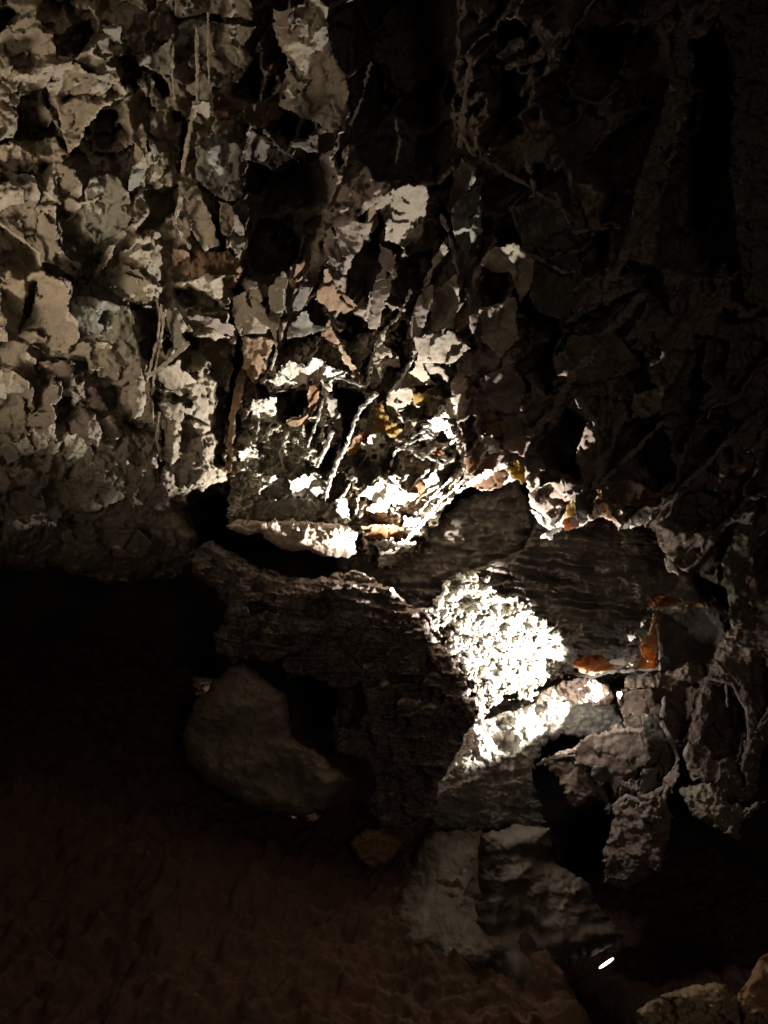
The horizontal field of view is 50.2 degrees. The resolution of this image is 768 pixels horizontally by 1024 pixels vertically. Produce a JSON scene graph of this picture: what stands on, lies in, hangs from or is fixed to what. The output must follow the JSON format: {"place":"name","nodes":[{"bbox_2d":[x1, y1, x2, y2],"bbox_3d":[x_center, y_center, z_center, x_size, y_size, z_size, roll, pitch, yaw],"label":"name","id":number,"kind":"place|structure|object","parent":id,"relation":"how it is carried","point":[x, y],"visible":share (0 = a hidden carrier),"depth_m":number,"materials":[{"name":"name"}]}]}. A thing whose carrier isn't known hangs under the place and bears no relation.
{"place":"outdoors","nodes":[
{"label":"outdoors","id":0,"kind":"place"},
{"bbox_2d":[0,0,290,584],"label":"boxwork ceiling","id":1,"kind":"structure","parent":0,"point":[125,172],"depth_m":3.76,"materials":[{"name":"beige stone"}]},
{"bbox_2d":[0,625,767,1023],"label":"cave floor","id":2,"kind":"structure","parent":0,"point":[148,875],"depth_m":4.44,"materials":[{"name":"brown soil"}]},
{"bbox_2d":[182,663,348,816],"bbox_3d":[-0.729,1.351,4.798,1.061,0.918,0.705,0,-10,0],"label":"boulder","id":3,"kind":"object","parent":2,"relation":"on","point":[242,744],"visible":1,"depth_m":4.58,"materials":[{"name":"stone"}]},
{"bbox_2d":[350,827,401,867],"bbox_3d":[-0.049,1.913,4.630,0.301,0.272,0.344,0,-10,0],"label":"boulder","id":4,"kind":"object","parent":2,"relation":"on","point":[372,848],"visible":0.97,"depth_m":4.54,"materials":[{"name":"brown stone"}]},
{"bbox_2d":[281,619,476,828],"bbox_3d":[-0.030,1.237,4.829,1.529,1.193,0.847,-6,-12,32],"label":"rock flank","id":5,"kind":"object","parent":2,"relation":"on","point":[403,718],"visible":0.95,"depth_m":4.55,"materials":[{"name":"brown stone"}]},
{"bbox_2d":[189,540,433,663],"bbox_3d":[-0.439,0.520,4.832,1.479,0.749,0.894,0,-10,0],"label":"rock ledge","id":6,"kind":"object","parent":5,"relation":"attached to","point":[270,616],"visible":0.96,"depth_m":4.61,"materials":[{"name":"brown stone"}]},
{"bbox_2d":[396,827,499,968],"bbox_3d":[0.442,2.035,4.360,0.763,0.524,1.288,-2,-10,10],"label":"wall foot","id":7,"kind":"object","parent":2,"relation":"on","point":[441,919],"depth_m":4.12,"materials":[{"name":"stone"}]},
{"bbox_2d":[428,698,622,831],"bbox_3d":[0.898,1.598,5.047,1.406,0.904,0.611,2,-10,-12],"label":"rock shoulder","id":8,"kind":"object","parent":2,"relation":"on","point":[485,784],"visible":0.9,"depth_m":4.86},
{"bbox_2d":[410,570,579,723],"bbox_3d":[0.658,0.815,4.983,1.324,0.935,0.369,4,-11,-23],"label":"white crust","id":9,"kind":"object","parent":8,"relation":"attached to","point":[497,644],"visible":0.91,"depth_m":4.86},
{"bbox_2d":[475,824,623,982],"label":"dark slab","id":10,"kind":"structure","parent":2,"relation":"on","point":[552,907],"depth_m":4.01,"materials":[{"name":"stone"}]},
{"bbox_2d":[636,982,740,1023],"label":"boulder","id":11,"kind":"object","parent":2,"relation":"on","point":[713,1003],"visible":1,"depth_m":2.77,"materials":[{"name":"brown stone"}]},
{"bbox_2d":[737,953,767,1023],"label":"boulder","id":12,"kind":"object","parent":2,"relation":"on","point":[752,996],"visible":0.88,"depth_m":2.92,"materials":[{"name":"brown stone"}]},
{"bbox_3d":[0.972,2.421,4.191,0.061,0.235,0.292,7,-12,-36],"label":"power cable","id":13,"kind":"object","parent":2,"relation":"on","visible":0},
{"bbox_2d":[598,957,613,969],"bbox_3d":[1.112,2.264,4.107,0.080,0.063,0.030,-1,-10,7],"label":"tube lamp","id":14,"kind":"object","parent":13,"relation":"on","point":[608,961],"visible":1,"depth_m":4.10,"materials":[{"name":"white"}]},
{"bbox_2d":[0,0,767,880],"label":"cave wall","id":15,"kind":"structure","parent":0,"point":[180,616],"depth_m":7.11,"materials":[{"name":"stone"}]},
{"bbox_2d":[224,320,465,568],"bbox_3d":[-0.190,-0.368,4.879,1.505,1.382,1.919,0,-10,0],"label":"floodlit boxwork","id":16,"kind":"object","parent":15,"relation":"attached to","point":[324,432],"visible":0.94,"depth_m":4.65,"materials":[{"name":"beige stone"}]},
{"bbox_2d":[226,518,357,558],"bbox_3d":[-0.536,0.148,4.774,0.769,0.231,0.377,0,-10,0],"label":"rock ledge","id":17,"kind":"object","parent":16,"relation":"attached to","point":[323,539],"visible":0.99,"depth_m":4.65,"materials":[{"name":"beige stone"}]},
{"bbox_2d":[229,0,502,385],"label":"boxwork recess","id":18,"kind":"object","parent":15,"relation":"attached to","point":[343,208],"visible":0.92,"depth_m":4.01,"materials":[{"name":"brown stone"}]},
{"bbox_2d":[336,481,535,643],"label":"recessed wall","id":19,"kind":"structure","parent":0,"point":[484,528],"depth_m":5.26,"materials":[{"name":"brown stone"}]},
{"bbox_2d":[438,497,730,719],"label":"bedded wall","id":20,"kind":"structure","parent":0,"point":[599,578],"depth_m":5.24,"materials":[{"name":"brown stone"}]},
{"bbox_2d":[483,677,614,719],"bbox_3d":[0.961,1.192,5.111,1.114,0.337,0.285,-10,-14,44],"label":"mauve band","id":21,"kind":"object","parent":20,"relation":"attached to","point":[586,691],"visible":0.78,"depth_m":4.83,"materials":[{"name":"beige stone"}]},
{"bbox_2d":[406,0,767,623],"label":"ribbed ceiling","id":22,"kind":"structure","parent":0,"point":[589,315],"depth_m":4.16,"materials":[{"name":"brown stone"}]},
{"bbox_2d":[536,607,767,889],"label":"hanging boxwork","id":23,"kind":"object","parent":22,"relation":"hanging from","point":[709,728],"visible":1,"depth_m":4.71,"materials":[{"name":"grey stone"}]},
{"bbox_2d":[565,593,706,678],"bbox_3d":[1.361,0.684,4.506,0.766,0.462,0.312,0,-10,0],"label":"calcite fin","id":24,"kind":"object","parent":23,"relation":"attached to","point":[595,664],"visible":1,"depth_m":4.48,"materials":[{"name":"orange stone"}]}
]}

